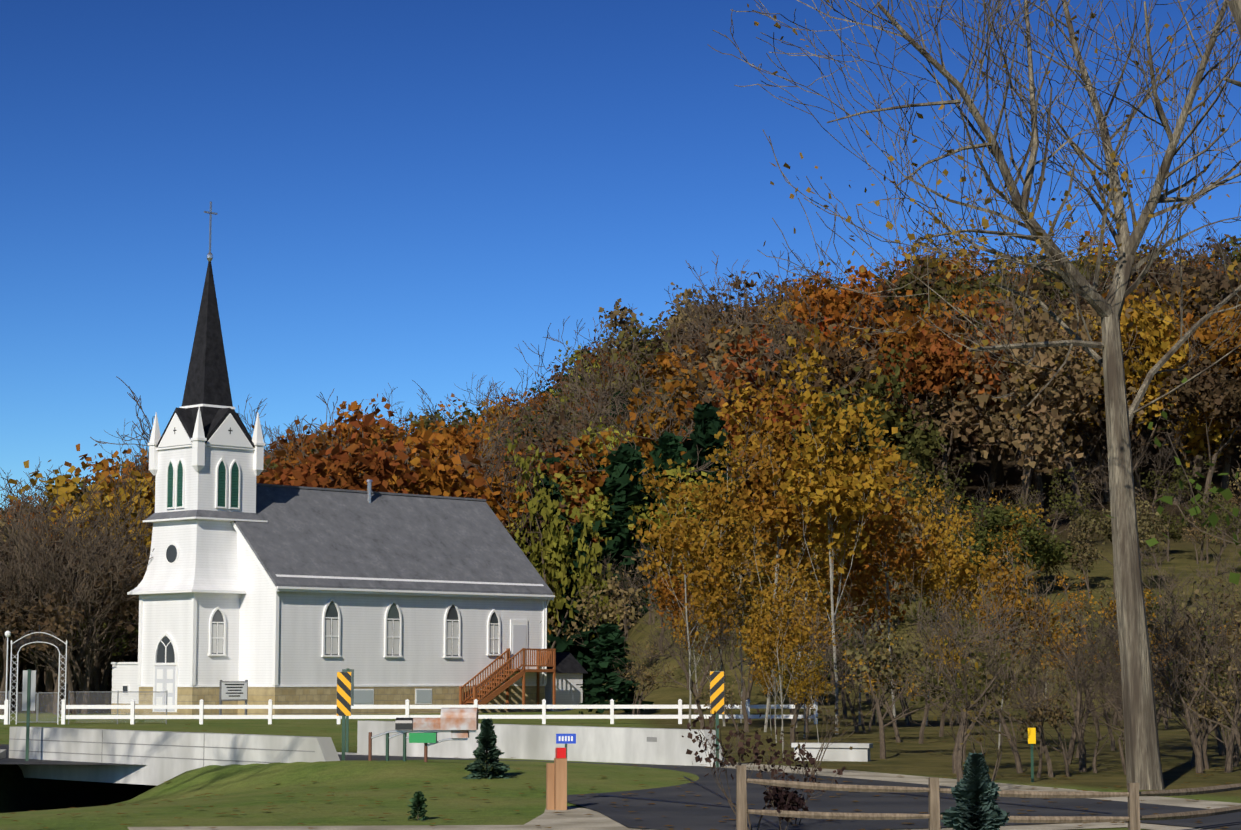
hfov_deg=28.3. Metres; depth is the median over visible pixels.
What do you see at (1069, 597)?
tree
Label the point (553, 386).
tree
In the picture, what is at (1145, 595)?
tree
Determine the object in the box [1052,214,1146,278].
tree
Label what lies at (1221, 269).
tree
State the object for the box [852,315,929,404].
tree
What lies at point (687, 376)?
tree
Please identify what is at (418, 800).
spruce
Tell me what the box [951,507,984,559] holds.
tree
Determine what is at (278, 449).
tree
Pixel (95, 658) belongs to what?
tree
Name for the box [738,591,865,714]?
tree
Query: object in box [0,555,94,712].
tree
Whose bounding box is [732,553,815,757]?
tree
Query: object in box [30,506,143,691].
tree
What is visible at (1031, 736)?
delineator
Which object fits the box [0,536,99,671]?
tree
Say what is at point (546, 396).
tree
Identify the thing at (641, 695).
tree
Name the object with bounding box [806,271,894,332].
tree
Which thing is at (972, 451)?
tree
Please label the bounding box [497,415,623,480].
tree
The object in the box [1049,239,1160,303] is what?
tree
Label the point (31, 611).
tree
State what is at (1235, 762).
tree
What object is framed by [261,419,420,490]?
tree
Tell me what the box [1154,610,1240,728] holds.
tree
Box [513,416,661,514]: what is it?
tree
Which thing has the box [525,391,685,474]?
tree
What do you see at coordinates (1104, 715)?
tree
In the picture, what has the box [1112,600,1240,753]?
tree
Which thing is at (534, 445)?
tree
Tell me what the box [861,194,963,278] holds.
tree
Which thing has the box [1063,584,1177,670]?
tree
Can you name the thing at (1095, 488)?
tree
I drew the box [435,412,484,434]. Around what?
tree
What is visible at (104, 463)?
tree
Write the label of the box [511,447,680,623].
tree
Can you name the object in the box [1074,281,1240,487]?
tree
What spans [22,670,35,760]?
marker
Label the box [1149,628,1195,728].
tree
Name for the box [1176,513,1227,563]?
tree
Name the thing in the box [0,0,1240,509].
sky
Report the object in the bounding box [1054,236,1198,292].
tree
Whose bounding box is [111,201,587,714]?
church
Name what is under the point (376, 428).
tree
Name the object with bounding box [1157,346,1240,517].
tree
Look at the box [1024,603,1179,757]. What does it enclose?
tree
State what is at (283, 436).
tree
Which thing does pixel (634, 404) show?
tree
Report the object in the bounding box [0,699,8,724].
fence
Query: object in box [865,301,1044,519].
tree
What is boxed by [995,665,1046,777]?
tree
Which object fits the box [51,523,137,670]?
tree
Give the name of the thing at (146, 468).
tree
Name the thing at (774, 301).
tree
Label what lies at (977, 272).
tree
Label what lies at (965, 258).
tree
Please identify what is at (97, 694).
tree
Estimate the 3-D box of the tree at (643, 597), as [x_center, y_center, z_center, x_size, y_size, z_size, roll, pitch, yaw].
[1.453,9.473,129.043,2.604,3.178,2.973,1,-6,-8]
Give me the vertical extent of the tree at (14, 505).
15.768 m
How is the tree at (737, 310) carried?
on the ground
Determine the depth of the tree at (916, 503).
137.40 m
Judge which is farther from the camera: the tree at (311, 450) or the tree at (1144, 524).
the tree at (311, 450)
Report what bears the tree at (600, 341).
on the ground
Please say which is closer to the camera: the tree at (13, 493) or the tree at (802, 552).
the tree at (802, 552)
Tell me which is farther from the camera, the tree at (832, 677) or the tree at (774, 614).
the tree at (832, 677)
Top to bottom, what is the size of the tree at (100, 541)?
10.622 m
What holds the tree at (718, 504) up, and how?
on the ground
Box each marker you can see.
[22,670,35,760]
[336,671,350,759]
[342,668,353,751]
[710,670,723,766]
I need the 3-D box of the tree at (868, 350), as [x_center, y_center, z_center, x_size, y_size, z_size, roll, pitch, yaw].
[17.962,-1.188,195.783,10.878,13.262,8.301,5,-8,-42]
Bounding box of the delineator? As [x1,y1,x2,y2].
[1028,728,1035,781]
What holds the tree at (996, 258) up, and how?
on the ground
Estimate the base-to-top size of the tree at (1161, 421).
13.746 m
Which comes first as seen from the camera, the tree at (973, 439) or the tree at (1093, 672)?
the tree at (1093, 672)
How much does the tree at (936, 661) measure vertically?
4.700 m
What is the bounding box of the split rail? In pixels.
[736,765,1240,829]
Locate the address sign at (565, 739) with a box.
[556,734,575,757]
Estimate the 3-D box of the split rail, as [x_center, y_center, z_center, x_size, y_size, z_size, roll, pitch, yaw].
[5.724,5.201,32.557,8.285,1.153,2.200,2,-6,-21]
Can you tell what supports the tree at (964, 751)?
on the ground
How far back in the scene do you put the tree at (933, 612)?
115.16 m
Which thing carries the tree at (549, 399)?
on the ground
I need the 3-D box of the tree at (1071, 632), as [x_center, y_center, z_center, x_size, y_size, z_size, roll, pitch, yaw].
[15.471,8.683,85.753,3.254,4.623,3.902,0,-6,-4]
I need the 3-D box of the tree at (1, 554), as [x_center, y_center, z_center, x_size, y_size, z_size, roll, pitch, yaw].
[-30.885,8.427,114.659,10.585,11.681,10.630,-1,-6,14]
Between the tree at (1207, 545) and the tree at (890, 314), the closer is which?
the tree at (1207, 545)
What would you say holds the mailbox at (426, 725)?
on the road asphalt
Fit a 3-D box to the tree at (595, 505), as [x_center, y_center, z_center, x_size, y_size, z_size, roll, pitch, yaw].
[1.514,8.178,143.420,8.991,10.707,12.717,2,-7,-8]
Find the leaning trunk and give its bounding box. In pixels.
[1223,0,1240,86]
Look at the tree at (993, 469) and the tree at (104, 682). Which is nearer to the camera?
the tree at (104, 682)
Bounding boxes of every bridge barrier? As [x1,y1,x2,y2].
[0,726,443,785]
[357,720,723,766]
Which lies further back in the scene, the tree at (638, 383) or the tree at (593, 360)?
the tree at (593, 360)
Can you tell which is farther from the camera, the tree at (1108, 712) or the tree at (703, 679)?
the tree at (703, 679)
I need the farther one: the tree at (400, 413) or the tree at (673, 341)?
the tree at (400, 413)
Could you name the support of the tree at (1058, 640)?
on the ground
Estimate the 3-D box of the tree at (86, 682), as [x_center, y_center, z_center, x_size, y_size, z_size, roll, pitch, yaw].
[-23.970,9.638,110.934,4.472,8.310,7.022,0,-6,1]
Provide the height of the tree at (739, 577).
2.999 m
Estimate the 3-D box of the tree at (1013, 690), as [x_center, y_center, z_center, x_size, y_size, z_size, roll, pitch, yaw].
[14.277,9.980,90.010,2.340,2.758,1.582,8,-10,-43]
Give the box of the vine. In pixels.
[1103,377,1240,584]
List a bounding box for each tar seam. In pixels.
[598,794,765,809]
[684,776,778,826]
[882,792,1111,813]
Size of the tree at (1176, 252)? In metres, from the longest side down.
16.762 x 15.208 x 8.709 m
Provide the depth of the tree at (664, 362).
221.07 m
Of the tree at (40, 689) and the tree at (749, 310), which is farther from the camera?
the tree at (749, 310)
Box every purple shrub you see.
[682,701,798,829]
[746,743,845,824]
[763,785,810,829]
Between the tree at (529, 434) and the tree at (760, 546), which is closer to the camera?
the tree at (760, 546)
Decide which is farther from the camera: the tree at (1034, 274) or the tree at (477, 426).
the tree at (477, 426)
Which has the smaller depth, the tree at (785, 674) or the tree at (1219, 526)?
the tree at (785, 674)
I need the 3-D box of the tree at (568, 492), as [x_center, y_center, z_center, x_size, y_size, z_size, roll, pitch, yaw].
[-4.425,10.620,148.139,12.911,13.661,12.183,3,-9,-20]
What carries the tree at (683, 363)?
on the ground
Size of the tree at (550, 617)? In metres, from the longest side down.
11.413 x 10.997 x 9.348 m
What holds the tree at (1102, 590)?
on the ground
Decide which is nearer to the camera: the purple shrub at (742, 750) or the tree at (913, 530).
the purple shrub at (742, 750)
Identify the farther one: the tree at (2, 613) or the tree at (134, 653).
the tree at (134, 653)
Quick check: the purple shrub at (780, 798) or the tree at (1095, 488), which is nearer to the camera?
the purple shrub at (780, 798)
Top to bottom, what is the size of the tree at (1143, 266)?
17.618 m
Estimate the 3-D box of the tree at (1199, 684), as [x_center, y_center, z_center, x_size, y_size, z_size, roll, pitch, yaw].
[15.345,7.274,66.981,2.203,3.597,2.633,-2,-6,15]
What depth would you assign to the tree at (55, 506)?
155.02 m
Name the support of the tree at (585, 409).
on the ground
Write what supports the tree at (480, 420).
on the ground
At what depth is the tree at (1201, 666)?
89.75 m
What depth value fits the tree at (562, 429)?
231.90 m
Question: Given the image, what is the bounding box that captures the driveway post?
[546,748,566,809]
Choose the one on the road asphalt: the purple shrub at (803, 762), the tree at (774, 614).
the purple shrub at (803, 762)
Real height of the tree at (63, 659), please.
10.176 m
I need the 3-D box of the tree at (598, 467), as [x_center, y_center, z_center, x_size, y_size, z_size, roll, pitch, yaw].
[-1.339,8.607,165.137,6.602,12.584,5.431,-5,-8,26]
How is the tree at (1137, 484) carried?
on the ground
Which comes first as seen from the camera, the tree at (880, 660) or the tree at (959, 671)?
the tree at (880, 660)
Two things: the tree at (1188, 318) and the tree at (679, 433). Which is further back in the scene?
the tree at (1188, 318)
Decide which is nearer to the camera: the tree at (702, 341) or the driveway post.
the driveway post
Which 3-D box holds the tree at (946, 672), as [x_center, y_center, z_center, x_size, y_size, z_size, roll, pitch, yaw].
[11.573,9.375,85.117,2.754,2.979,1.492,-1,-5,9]
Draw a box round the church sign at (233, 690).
[219,680,247,714]
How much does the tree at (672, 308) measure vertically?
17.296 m
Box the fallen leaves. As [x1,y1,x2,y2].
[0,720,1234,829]
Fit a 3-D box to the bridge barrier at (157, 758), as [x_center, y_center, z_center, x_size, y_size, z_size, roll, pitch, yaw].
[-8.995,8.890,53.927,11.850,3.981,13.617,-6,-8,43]
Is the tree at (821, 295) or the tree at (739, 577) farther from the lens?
the tree at (821, 295)
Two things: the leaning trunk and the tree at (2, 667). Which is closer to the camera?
the leaning trunk
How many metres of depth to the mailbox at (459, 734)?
49.16 m
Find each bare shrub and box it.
[758,662,864,774]
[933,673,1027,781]
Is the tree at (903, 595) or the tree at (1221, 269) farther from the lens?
the tree at (1221, 269)
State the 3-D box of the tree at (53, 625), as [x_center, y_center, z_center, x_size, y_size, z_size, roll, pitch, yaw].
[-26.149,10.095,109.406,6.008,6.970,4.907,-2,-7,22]
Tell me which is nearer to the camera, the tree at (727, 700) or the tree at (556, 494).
the tree at (727, 700)
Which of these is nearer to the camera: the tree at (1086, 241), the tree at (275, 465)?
the tree at (275, 465)
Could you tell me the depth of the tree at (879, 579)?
120.30 m
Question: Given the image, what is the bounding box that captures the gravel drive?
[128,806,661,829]
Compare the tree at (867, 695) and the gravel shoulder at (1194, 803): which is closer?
the gravel shoulder at (1194, 803)
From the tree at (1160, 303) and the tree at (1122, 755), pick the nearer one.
the tree at (1122, 755)
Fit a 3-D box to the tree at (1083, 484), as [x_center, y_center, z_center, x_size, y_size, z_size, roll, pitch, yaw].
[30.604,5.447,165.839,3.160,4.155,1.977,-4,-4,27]
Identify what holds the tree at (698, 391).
on the ground
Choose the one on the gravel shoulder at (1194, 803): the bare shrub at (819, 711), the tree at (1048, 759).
the bare shrub at (819, 711)
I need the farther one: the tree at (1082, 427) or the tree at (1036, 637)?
the tree at (1082, 427)
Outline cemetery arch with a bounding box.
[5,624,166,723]
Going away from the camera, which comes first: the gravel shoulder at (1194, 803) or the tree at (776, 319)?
the gravel shoulder at (1194, 803)
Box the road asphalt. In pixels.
[0,744,1240,829]
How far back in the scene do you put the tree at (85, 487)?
165.19 m
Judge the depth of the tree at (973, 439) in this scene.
182.13 m
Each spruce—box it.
[407,791,428,819]
[462,718,515,778]
[940,752,1009,829]
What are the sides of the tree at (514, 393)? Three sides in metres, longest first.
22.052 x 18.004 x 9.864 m
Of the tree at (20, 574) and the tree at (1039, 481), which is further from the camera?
the tree at (1039, 481)
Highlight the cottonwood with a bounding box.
[708,0,1240,789]
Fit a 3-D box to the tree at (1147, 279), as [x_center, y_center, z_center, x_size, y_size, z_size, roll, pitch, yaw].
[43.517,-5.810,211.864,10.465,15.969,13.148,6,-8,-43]
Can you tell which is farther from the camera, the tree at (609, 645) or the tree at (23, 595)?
the tree at (23, 595)
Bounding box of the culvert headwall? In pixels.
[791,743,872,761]
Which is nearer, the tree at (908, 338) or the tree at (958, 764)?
the tree at (958, 764)
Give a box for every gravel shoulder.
[721,762,1240,808]
[880,821,1215,829]
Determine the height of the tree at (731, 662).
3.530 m
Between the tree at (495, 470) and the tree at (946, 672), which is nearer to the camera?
the tree at (946, 672)
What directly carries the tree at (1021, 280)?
on the ground
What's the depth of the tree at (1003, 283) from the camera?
209.19 m
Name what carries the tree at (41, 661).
on the ground
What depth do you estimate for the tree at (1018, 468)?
194.18 m
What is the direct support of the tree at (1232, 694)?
on the ground
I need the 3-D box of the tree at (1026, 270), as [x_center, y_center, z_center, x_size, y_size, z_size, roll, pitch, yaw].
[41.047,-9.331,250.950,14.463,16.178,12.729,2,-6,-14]
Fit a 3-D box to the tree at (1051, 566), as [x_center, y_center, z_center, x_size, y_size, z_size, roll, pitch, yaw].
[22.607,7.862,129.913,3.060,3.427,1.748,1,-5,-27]
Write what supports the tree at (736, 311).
on the ground
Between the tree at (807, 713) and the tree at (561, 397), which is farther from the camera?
the tree at (561, 397)
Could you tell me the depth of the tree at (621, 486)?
139.49 m
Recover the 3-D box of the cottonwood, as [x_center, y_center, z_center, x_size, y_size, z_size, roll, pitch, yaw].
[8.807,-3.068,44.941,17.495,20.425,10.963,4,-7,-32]
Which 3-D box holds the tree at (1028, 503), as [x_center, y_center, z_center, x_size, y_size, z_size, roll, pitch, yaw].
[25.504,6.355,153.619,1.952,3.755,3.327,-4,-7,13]
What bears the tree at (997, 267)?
on the ground
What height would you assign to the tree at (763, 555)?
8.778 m
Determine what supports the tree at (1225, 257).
on the ground
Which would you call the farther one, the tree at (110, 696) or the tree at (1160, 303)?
the tree at (1160, 303)
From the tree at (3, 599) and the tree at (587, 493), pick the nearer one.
the tree at (3, 599)
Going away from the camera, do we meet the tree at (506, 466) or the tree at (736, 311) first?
the tree at (506, 466)
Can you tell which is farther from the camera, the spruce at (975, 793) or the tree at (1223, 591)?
the tree at (1223, 591)
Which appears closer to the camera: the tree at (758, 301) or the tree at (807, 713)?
the tree at (807, 713)
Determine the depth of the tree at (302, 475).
126.64 m
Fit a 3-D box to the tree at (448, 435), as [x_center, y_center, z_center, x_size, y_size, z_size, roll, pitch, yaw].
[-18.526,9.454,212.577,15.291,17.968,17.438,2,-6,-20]
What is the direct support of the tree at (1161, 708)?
on the ground
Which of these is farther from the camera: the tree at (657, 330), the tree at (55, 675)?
the tree at (657, 330)
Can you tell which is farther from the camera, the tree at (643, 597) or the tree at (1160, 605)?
the tree at (643, 597)
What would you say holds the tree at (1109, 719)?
on the ground
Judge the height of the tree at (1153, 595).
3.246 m
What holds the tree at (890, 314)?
on the ground
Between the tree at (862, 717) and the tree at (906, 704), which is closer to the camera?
the tree at (862, 717)
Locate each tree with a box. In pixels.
[0,438,155,713]
[0,461,75,521]
[0,469,43,518]
[0,476,148,713]
[0,479,101,712]
[0,480,41,547]
[0,482,151,713]
[0,489,142,705]
[0,495,40,524]
[0,495,153,714]
[0,496,52,707]
[0,501,17,541]
[0,506,27,698]
[0,514,20,544]
[0,519,71,710]
[0,526,78,646]
[0,530,82,687]
[0,533,73,713]
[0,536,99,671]
[0,537,98,627]
[0,541,64,632]
[0,543,102,653]
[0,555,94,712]
[0,559,45,711]
[0,566,109,713]
[0,568,62,621]
[0,578,18,639]
[1,415,155,651]
[1,525,148,711]
[2,505,119,656]
[2,562,64,636]
[2,618,41,650]
[3,511,137,702]
[5,556,46,698]
[7,459,154,658]
[8,496,80,546]
[8,506,79,669]
[8,638,45,710]
[9,502,135,697]
[9,564,106,671]
[13,510,144,712]
[13,572,119,688]
[14,600,107,708]
[15,661,23,694]
[16,469,154,566]
[18,479,154,576]
[18,536,136,712]
[24,451,141,523]
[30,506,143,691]
[30,537,145,713]
[38,651,45,698]
[39,619,131,709]
[43,455,135,512]
[43,540,113,712]
[47,376,278,505]
[48,491,142,673]
[51,507,142,644]
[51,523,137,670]
[51,523,152,712]
[64,444,152,500]
[64,604,137,676]
[72,527,148,606]
[74,568,137,673]
[75,570,138,685]
[78,455,135,483]
[84,448,148,522]
[99,420,148,466]
[100,551,146,658]
[105,590,135,661]
[107,645,137,688]
[108,643,126,704]
[140,454,153,516]
[143,424,350,511]
[238,395,304,464]
[241,403,297,461]
[250,389,451,494]
[252,426,294,468]
[256,403,493,499]
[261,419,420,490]
[263,435,307,468]
[263,438,363,479]
[263,461,277,471]
[269,426,314,451]
[284,438,309,464]
[286,422,372,458]
[298,425,410,473]
[305,393,496,475]
[313,399,436,462]
[318,383,436,435]
[322,415,398,437]
[331,409,390,444]
[338,421,528,555]
[356,410,564,535]
[356,437,487,476]
[370,417,480,467]
[373,416,476,454]
[384,380,522,455]
[390,412,457,453]
[394,402,483,454]
[405,441,450,471]
[407,428,474,464]
[432,412,546,456]
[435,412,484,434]
[438,380,543,466]
[438,393,461,427]
[447,375,515,423]
[450,432,563,474]
[452,436,582,648]
[453,442,565,568]
[454,379,540,449]
[455,451,516,501]
[457,435,513,485]
[460,442,523,489]
[463,388,542,455]
[465,409,558,453]
[471,368,548,419]
[472,399,518,452]
[474,421,506,463]
[481,373,591,456]
[483,401,602,509]
[483,433,568,469]
[486,406,561,468]
[491,439,619,648]
[495,356,596,435]
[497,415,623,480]
[500,422,560,466]
[500,473,615,623]
[500,479,530,532]
[502,437,589,500]
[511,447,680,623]
[512,398,608,467]
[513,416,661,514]
[515,316,666,460]
[519,361,686,445]
[519,388,568,413]
[521,389,562,417]
[523,361,645,444]
[523,475,575,633]
[524,364,571,411]
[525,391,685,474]
[527,455,573,525]
[530,345,643,460]
[532,370,570,396]
[536,371,571,416]
[536,415,581,447]
[538,572,574,643]
[540,553,652,647]
[542,341,621,414]
[545,344,737,509]
[547,521,605,682]
[549,368,760,528]
[554,318,653,440]
[556,466,614,633]
[560,336,661,446]
[565,326,656,357]
[566,348,594,417]
[569,317,699,434]
[574,404,656,485]
[575,387,795,604]
[576,463,727,635]
[576,622,653,714]
[580,380,680,438]
[583,450,608,498]
[585,343,681,414]
[588,301,658,363]
[590,317,728,398]
[590,552,646,639]
[592,444,670,629]
[593,282,739,359]
[600,328,661,348]
[602,440,664,614]
[603,533,684,653]
[605,391,631,428]
[609,313,702,359]
[612,592,738,729]
[613,626,687,714]
[617,641,682,714]
[623,311,837,440]
[627,573,657,623]
[628,546,683,624]
[629,455,753,727]
[631,347,708,425]
[634,251,857,379]
[634,589,712,689]
[637,338,724,396]
[642,513,707,720]
[645,431,694,590]
[646,582,680,630]
[647,329,740,365]
[647,561,779,712]
[648,324,697,349]
[649,300,768,336]
[650,431,763,725]
[652,298,720,338]
[655,353,732,426]
[660,243,840,352]
[660,352,729,424]
[660,361,683,394]
[662,393,752,507]
[663,271,768,347]
[666,554,740,680]
[667,297,771,361]
[670,271,767,360]
[671,371,741,431]
[673,425,692,464]
[674,565,756,726]
[675,330,725,364]
[680,299,761,343]
[680,329,822,508]
[681,315,802,425]
[681,401,748,587]
[684,270,933,479]
[685,488,801,722]
[687,433,757,537]
[690,376,803,501]
[690,671,750,737]
[691,320,726,360]
[695,617,756,731]
[700,291,823,351]
[705,302,876,450]
[712,378,802,506]
[724,550,763,583]
[728,530,754,588]
[729,602,750,669]
[730,363,858,731]
[731,540,788,569]
[731,563,816,704]
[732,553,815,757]
[733,241,877,337]
[733,570,895,745]
[734,557,827,657]
[736,574,793,742]
[737,281,800,328]
[738,275,819,337]
[738,505,871,727]
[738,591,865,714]
[743,318,889,475]
[743,522,799,565]
[746,316,835,387]
[748,660,785,702]
[749,652,778,734]
[750,260,825,307]
[751,289,808,337]
[758,618,816,738]
[762,291,840,446]
[767,308,812,344]
[771,327,917,733]
[772,264,892,354]
[777,572,837,737]
[781,597,872,731]
[781,622,867,732]
[782,649,835,742]
[783,331,914,455]
[784,256,889,306]
[784,285,896,353]
[784,342,972,477]
[784,558,849,693]
[786,296,984,510]
[786,540,853,721]
[786,650,825,722]
[791,295,838,441]
[791,535,822,567]
[798,567,913,658]
[803,261,1011,460]
[803,269,853,294]
[805,300,951,418]
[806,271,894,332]
[809,612,909,702]
[809,654,909,733]
[810,438,952,723]
[817,485,921,724]
[825,627,867,718]
[826,619,933,725]
[829,247,981,299]
[834,606,970,758]
[837,627,940,742]
[840,541,905,638]
[848,297,999,489]
[849,327,889,450]
[851,316,973,482]
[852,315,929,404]
[856,353,966,513]
[856,455,930,511]
[856,477,938,583]
[856,666,912,724]
[857,659,916,730]
[859,616,905,717]
[860,506,941,603]
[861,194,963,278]
[862,252,935,310]
[862,651,882,722]
[864,261,1026,461]
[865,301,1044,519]
[866,635,926,723]
[873,282,994,451]
[877,247,1060,452]
[881,462,965,547]
[881,562,985,725]
[882,572,917,624]
[885,603,994,736]
[886,500,941,591]
[887,613,1004,743]
[888,262,1001,298]
[889,471,999,725]
[891,649,931,722]
[892,454,974,538]
[896,609,1040,772]
[901,543,941,630]
[901,569,971,664]
[903,572,1069,773]
[905,697,996,740]
[907,545,1073,781]
[908,294,1005,499]
[910,487,942,528]
[914,297,1160,514]
[915,650,981,709]
[916,501,985,720]
[918,291,1060,481]
[918,478,965,535]
[922,612,989,725]
[922,670,1000,761]
[924,645,988,728]
[929,236,1030,286]
[933,276,1017,300]
[933,472,1015,555]
[937,639,994,722]
[939,238,1165,471]
[939,241,994,284]
[940,301,1036,490]
[943,270,1147,517]
[948,610,1090,776]
[951,493,1076,589]
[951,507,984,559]
[956,606,1082,752]
[961,259,1080,405]
[963,518,1018,556]
[963,553,1030,635]
[968,527,1066,748]
[972,253,1110,450]
[972,282,1105,505]
[974,594,1036,694]
[977,489,1049,568]
[982,290,1143,470]
[984,261,1061,301]
[985,632,1055,714]
[986,255,1055,292]
[986,484,1039,548]
[987,657,1032,722]
[989,252,1037,278]
[992,260,1046,302]
[995,228,1117,303]
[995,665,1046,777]
[996,500,1027,565]
[996,575,1149,771]
[996,591,1204,764]
[1001,590,1062,638]
[1005,484,1067,529]
[1009,278,1062,461]
[1010,297,1153,491]
[1011,624,1160,739]
[1012,254,1137,303]
[1012,492,1035,520]
[1013,233,1111,315]
[1016,659,1075,776]
[1018,595,1072,719]
[1019,289,1239,470]
[1020,598,1113,725]
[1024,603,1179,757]
[1025,537,1069,583]
[1028,632,1155,750]
[1030,326,1126,501]
[1031,531,1069,593]
[1035,571,1102,640]
[1042,301,1191,453]
[1043,370,1168,515]
[1043,467,1090,541]
[1044,635,1182,732]
[1047,525,1104,598]
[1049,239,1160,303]
[1051,594,1161,724]
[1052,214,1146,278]
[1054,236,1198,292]
[1055,259,1240,475]
[1055,465,1093,521]
[1056,574,1240,772]
[1059,634,1120,712]
[1061,211,1149,259]
[1061,500,1171,597]
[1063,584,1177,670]
[1069,570,1215,664]
[1069,682,1158,772]
[1070,229,1117,272]
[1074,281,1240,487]
[1074,464,1135,510]
[1074,581,1115,630]
[1076,492,1105,546]
[1079,254,1214,430]
[1084,680,1159,740]
[1089,268,1206,458]
[1090,433,1162,476]
[1093,580,1218,726]
[1099,421,1221,521]
[1100,234,1211,294]
[1100,536,1185,631]
[1101,585,1167,670]
[1101,674,1161,774]
[1102,261,1196,293]
[1103,255,1239,424]
[1103,648,1168,730]
[1108,223,1224,271]
[1108,487,1175,560]
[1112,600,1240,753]
[1113,622,1165,695]
[1126,292,1240,504]
[1131,277,1204,470]
[1135,481,1190,561]
[1136,503,1168,569]
[1137,453,1214,529]
[1142,548,1240,658]
[1143,586,1183,623]
[1145,555,1205,623]
[1146,579,1239,754]
[1148,576,1240,765]
[1149,583,1240,768]
[1149,608,1234,730]
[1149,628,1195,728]
[1150,224,1228,267]
[1151,618,1220,744]
[1151,635,1235,748]
[1152,508,1190,555]
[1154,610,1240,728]
[1154,653,1240,769]
[1155,675,1219,769]
[1156,669,1197,728]
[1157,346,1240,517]
[1159,233,1239,429]
[1162,482,1225,560]
[1162,605,1234,723]
[1163,209,1240,311]
[1165,243,1196,269]
[1168,625,1210,716]
[1170,638,1240,715]
[1171,304,1240,504]
[1173,594,1240,697]
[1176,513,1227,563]
[1179,251,1240,275]
[1181,576,1240,772]
[1183,234,1240,297]
[1184,566,1240,657]
[1186,524,1240,604]
[1187,246,1240,421]
[1194,509,1227,563]
[1196,492,1240,575]
[1200,257,1240,291]
[1200,504,1231,546]
[1203,235,1240,289]
[1203,291,1240,339]
[1205,484,1237,533]
[1210,602,1240,766]
[1212,672,1240,709]
[1213,609,1240,647]
[1220,619,1239,663]
[1226,485,1240,518]
[1227,446,1240,539]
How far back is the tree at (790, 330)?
195.45 m
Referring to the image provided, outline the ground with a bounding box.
[0,411,1240,829]
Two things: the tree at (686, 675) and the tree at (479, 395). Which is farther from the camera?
the tree at (479, 395)
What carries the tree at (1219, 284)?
on the ground
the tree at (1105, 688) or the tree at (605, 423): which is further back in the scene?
the tree at (605, 423)
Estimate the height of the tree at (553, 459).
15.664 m
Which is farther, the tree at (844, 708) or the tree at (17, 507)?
the tree at (17, 507)
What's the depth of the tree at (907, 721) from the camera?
86.13 m
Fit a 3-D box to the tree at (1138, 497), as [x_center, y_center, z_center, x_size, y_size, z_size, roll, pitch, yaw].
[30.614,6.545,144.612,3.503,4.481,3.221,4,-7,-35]
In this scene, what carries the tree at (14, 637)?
on the ground
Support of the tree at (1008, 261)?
on the ground
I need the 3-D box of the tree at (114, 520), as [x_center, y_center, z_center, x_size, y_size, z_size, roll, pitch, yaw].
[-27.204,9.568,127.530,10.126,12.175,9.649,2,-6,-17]
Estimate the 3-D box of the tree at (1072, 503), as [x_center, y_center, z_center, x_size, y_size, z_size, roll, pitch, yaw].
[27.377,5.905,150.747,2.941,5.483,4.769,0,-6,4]
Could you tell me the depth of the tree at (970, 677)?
91.03 m
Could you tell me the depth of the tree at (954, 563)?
85.09 m
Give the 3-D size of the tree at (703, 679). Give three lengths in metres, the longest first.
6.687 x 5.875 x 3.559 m
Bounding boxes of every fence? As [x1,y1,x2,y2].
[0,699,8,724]
[61,699,817,723]
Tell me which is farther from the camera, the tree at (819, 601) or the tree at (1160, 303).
the tree at (1160, 303)
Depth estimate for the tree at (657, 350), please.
243.37 m
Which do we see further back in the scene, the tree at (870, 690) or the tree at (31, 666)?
the tree at (31, 666)
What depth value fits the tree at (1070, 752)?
54.22 m
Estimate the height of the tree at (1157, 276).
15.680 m
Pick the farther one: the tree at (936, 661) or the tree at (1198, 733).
the tree at (936, 661)
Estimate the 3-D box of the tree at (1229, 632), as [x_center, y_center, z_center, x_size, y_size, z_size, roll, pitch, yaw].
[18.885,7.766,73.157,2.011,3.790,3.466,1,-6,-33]
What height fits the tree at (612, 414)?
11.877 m
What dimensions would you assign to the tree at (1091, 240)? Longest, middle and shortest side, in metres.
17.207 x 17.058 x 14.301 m
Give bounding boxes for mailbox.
[368,718,412,760]
[386,718,441,760]
[424,730,468,761]
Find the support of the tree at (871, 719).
on the ground
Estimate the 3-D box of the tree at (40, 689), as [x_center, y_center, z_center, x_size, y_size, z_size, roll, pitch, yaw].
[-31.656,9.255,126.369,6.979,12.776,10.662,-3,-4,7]
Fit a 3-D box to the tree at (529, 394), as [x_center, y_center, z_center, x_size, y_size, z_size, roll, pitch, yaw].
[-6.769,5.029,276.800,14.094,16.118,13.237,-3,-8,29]
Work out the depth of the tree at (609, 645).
101.32 m
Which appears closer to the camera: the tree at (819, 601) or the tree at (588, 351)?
the tree at (819, 601)
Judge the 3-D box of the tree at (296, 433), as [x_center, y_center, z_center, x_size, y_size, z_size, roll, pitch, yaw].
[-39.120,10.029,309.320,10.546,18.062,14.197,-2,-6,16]
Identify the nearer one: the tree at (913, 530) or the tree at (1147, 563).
the tree at (1147, 563)
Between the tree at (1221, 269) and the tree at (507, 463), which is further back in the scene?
the tree at (1221, 269)
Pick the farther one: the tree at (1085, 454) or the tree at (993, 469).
the tree at (1085, 454)
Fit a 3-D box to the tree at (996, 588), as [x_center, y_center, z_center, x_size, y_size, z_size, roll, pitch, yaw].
[10.044,5.674,62.319,2.577,5.799,2.045,-2,-6,19]
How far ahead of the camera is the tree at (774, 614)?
67.42 m

